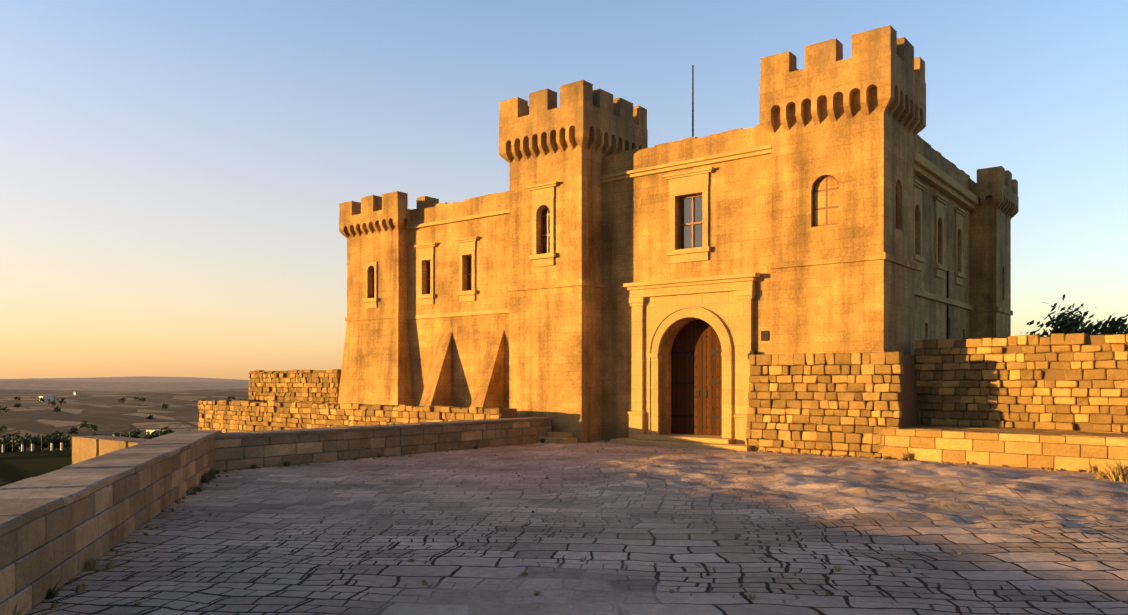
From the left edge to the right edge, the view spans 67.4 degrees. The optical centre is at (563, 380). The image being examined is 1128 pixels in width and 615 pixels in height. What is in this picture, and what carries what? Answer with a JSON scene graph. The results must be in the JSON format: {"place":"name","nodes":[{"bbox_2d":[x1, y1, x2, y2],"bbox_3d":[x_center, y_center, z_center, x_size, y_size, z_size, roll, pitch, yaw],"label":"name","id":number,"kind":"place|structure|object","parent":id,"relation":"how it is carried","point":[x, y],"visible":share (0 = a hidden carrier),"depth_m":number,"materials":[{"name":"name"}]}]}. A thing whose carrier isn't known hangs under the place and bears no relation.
{"place":"outdoors","nodes":[
{"label":"outdoors","id":0,"kind":"place"},
{"bbox_2d":[72,435,148,463],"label":"stub wall","id":1,"kind":"structure","parent":0,"point":[86,447],"depth_m":21.30,"materials":[{"name":"beige stone"}]},
{"bbox_2d":[0,376,249,486],"bbox_3d":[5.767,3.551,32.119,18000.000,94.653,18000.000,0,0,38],"label":"ground","id":2,"kind":"structure","parent":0,"point":[95,402],"depth_m":760.14,"materials":[{"name":"brown soil"}]},
{"bbox_2d":[2,443,62,452],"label":"fence posts","id":3,"kind":"object","parent":2,"relation":"on","point":[32,447],"visible":0.19,"depth_m":111.17,"materials":[{"name":"beige paint"}]},
{"bbox_2d":[0,399,164,450],"bbox_3d":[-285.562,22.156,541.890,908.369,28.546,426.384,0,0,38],"label":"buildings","id":4,"kind":"structure","parent":2,"relation":"on","point":[37,450],"depth_m":531.22,"materials":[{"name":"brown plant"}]},
{"bbox_2d":[0,396,246,452],"bbox_3d":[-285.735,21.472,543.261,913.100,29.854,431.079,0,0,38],"label":"trees","id":5,"kind":"object","parent":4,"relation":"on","point":[58,437],"visible":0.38,"depth_m":132.26,"materials":[{"name":"green plant"}]},
{"bbox_2d":[12,432,160,451],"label":"fence posts","id":6,"kind":"object","parent":2,"relation":"on","point":[53,443],"visible":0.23,"depth_m":111.21,"materials":[{"name":"wood"}]},
{"bbox_2d":[39,392,164,434],"bbox_3d":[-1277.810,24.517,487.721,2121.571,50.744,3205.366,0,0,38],"label":"distant buildings","id":7,"kind":"structure","parent":2,"relation":"on","point":[46,398],"depth_m":882.04,"materials":[{"name":"beige paint"}]},
{"bbox_2d":[248,369,340,403],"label":"block wall","id":8,"kind":"structure","parent":0,"point":[263,384],"depth_m":39.89,"materials":[{"name":"beige stone"}]},
{"bbox_2d":[197,400,516,432],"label":"stone wall","id":9,"kind":"structure","parent":0,"point":[241,421],"depth_m":34.31,"materials":[{"name":"beige stone"}]},
{"bbox_2d":[214,420,551,470],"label":"low wall","id":10,"kind":"structure","parent":0,"point":[354,444],"depth_m":22.67,"materials":[{"name":"beige stone"}]},
{"bbox_2d":[215,417,550,439],"bbox_3d":[-4.575,1.310,24.303,0.875,0.106,12.324,0,0,38],"label":"wall coping","id":11,"kind":"object","parent":10,"relation":"on","point":[257,434],"visible":0.98,"depth_m":22.84,"materials":[{"name":"beige stone"}]},
{"bbox_2d":[338,191,438,405],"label":"castle tower","id":12,"kind":"structure","parent":0,"point":[375,369],"depth_m":35.95,"materials":[{"name":"beige stone"}]},
{"bbox_2d":[408,193,508,407],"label":"castle wing","id":13,"kind":"structure","parent":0,"point":[470,336],"depth_m":33.74,"materials":[{"name":"beige stone"}]},
{"bbox_2d":[419,329,503,407],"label":"buttresses","id":14,"kind":"structure","parent":13,"relation":"attached to","point":[488,391],"depth_m":32.38,"materials":[{"name":"beige stone"}]},
{"bbox_2d":[0,0,1127,379],"label":"sky","id":15,"kind":"structure","parent":0,"point":[175,175],"materials":[{"name":"blue"}]},
{"bbox_2d":[499,80,647,442],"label":"castle tower","id":16,"kind":"structure","parent":0,"point":[555,309],"depth_m":29.02,"materials":[{"name":"beige stone"}]},
{"bbox_2d":[24,441,1127,614],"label":"terrace pavement","id":17,"kind":"structure","parent":0,"point":[263,541],"depth_m":9.68,"materials":[{"name":"grey stone"}]},
{"bbox_2d":[0,437,214,614],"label":"parapet wall blocks","id":18,"kind":"structure","parent":17,"relation":"on","point":[39,556],"depth_m":9.28,"materials":[{"name":"beige stone"}]},
{"bbox_2d":[0,430,221,536],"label":"wall coping","id":19,"kind":"object","parent":18,"relation":"on","point":[26,501],"visible":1,"depth_m":10.22,"materials":[{"name":"beige stone"}]},
{"bbox_2d":[192,460,289,491],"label":"weeds","id":20,"kind":"object","parent":17,"relation":"on","point":[199,489],"visible":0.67,"depth_m":18.09,"materials":[{"name":"green plant"}]},
{"bbox_2d":[12,438,712,614],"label":"weeds","id":21,"kind":"object","parent":17,"relation":"on","point":[51,594],"visible":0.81,"depth_m":15.38,"materials":[{"name":"green plant"}]},
{"bbox_2d":[540,432,576,443],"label":"steps","id":22,"kind":"structure","parent":17,"relation":"on","point":[560,437],"depth_m":28.29,"materials":[{"name":"beige stone"}]},
{"bbox_2d":[51,440,1095,607],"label":"weeds","id":23,"kind":"object","parent":17,"relation":"on","point":[81,587],"visible":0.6,"depth_m":14.38,"materials":[{"name":"green plant"}]},
{"bbox_2d":[85,440,1091,604],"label":"grass tufts","id":24,"kind":"object","parent":17,"relation":"on","point":[92,564],"visible":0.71,"depth_m":9.29,"materials":[{"name":"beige plant"}]},
{"bbox_2d":[610,434,751,450],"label":"castle door steps","id":25,"kind":"structure","parent":17,"relation":"on","point":[713,442],"depth_m":26.43,"materials":[{"name":"beige stone"}]},
{"bbox_2d":[378,448,1127,565],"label":"stone paving","id":26,"kind":"object","parent":17,"relation":"on","point":[1073,515],"visible":0.98,"depth_m":14.75,"materials":[{"name":"grey stone"}]},
{"bbox_2d":[745,352,918,457],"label":"stone wall","id":27,"kind":"structure","parent":17,"relation":"on","point":[869,366],"depth_m":23.81,"materials":[{"name":"beige stone"}]},
{"bbox_2d":[1090,459,1127,481],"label":"dry grass tuft","id":28,"kind":"object","parent":17,"relation":"on","point":[1119,471],"visible":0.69,"depth_m":16.91,"materials":[{"name":"beige plant"}]},
{"bbox_3d":[1.862,5.684,-19.043,0.830,8.800,80.900,0,0,-15],"label":"wall","id":29,"kind":"object","parent":17,"relation":"on","visible":0},
{"bbox_2d":[221,421,541,464],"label":"wall stones","id":30,"kind":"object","parent":29,"relation":"attached to","point":[372,448],"depth_m":22.68,"materials":[{"name":"beige stone"}]},
{"bbox_2d":[760,25,925,355],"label":"castle tower","id":31,"kind":"structure","parent":0,"point":[855,124],"depth_m":24.14,"materials":[{"name":"beige stone"}]},
{"bbox_2d":[969,166,1018,338],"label":"castle tower","id":32,"kind":"structure","parent":0,"point":[995,190],"depth_m":32.10,"materials":[{"name":"beige stone"}]},
{"bbox_2d":[878,425,1127,472],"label":"platform wall","id":33,"kind":"structure","parent":0,"point":[1005,446],"depth_m":20.54,"materials":[{"name":"beige stone"}]},
{"bbox_2d":[914,333,1127,432],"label":"rough wall","id":34,"kind":"structure","parent":0,"point":[933,352],"depth_m":22.35,"materials":[{"name":"beige stone"}]},
{"bbox_2d":[1026,294,1127,336],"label":"bush","id":35,"kind":"object","parent":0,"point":[1067,324],"depth_m":27.75,"materials":[{"name":"green plant"}]},
{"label":"terrace ground","id":36,"kind":"object","parent":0,"visible":0},
{"bbox_2d":[602,125,976,440],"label":"castle block","id":37,"kind":"structure","parent":36,"relation":"on","point":[635,229],"depth_m":27.92,"materials":[{"name":"beige stone"}]},
{"bbox_2d":[372,176,896,297],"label":"windows","id":38,"kind":"structure","parent":37,"relation":"attached to","point":[680,224],"depth_m":27.57,"materials":[{"name":"brown wood"}]},
{"bbox_2d":[428,196,701,293],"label":"window panes","id":39,"kind":"structure","parent":38,"relation":"in","point":[686,217],"depth_m":27.46,"materials":[{"name":"grey glass"}]},
{"bbox_2d":[363,145,979,319],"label":"castle trim","id":40,"kind":"structure","parent":37,"relation":"attached to","point":[697,180],"depth_m":28.87,"materials":[{"name":"beige stone"}]},
{"bbox_2d":[411,124,969,210],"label":"castle parapet stones","id":41,"kind":"object","parent":37,"relation":"on","point":[685,139],"visible":0.31,"depth_m":28.79,"materials":[{"name":"beige stone"}]},
{"bbox_2d":[623,272,759,443],"bbox_3d":[3.960,-0.581,26.973,4.780,5.330,0.330,0,0,38],"label":"door surround","id":42,"kind":"object","parent":37,"relation":"attached to","point":[722,305],"visible":0.96,"depth_m":26.82,"materials":[{"name":"beige stone"}]},
{"bbox_2d":[671,319,721,435],"bbox_3d":[4.521,-0.116,27.690,2.340,3.840,0.110,0,0,38],"label":"door","id":43,"kind":"structure","parent":42,"relation":"in","point":[693,371],"depth_m":27.78,"materials":[{"name":"brown wood"}]},
{"bbox_2d":[748,331,768,358],"bbox_3d":[5.858,-1.066,25.505,0.540,0.860,0.300,0,0,38],"label":"castle plaque lantern","id":44,"kind":"object","parent":37,"relation":"attached to","point":[764,335],"visible":0.79,"depth_m":25.50,"materials":[{"name":"grey metal"}]},
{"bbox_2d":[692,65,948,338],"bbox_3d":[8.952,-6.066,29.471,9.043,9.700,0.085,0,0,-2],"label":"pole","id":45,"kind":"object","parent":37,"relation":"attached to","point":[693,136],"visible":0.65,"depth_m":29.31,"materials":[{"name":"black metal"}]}
]}

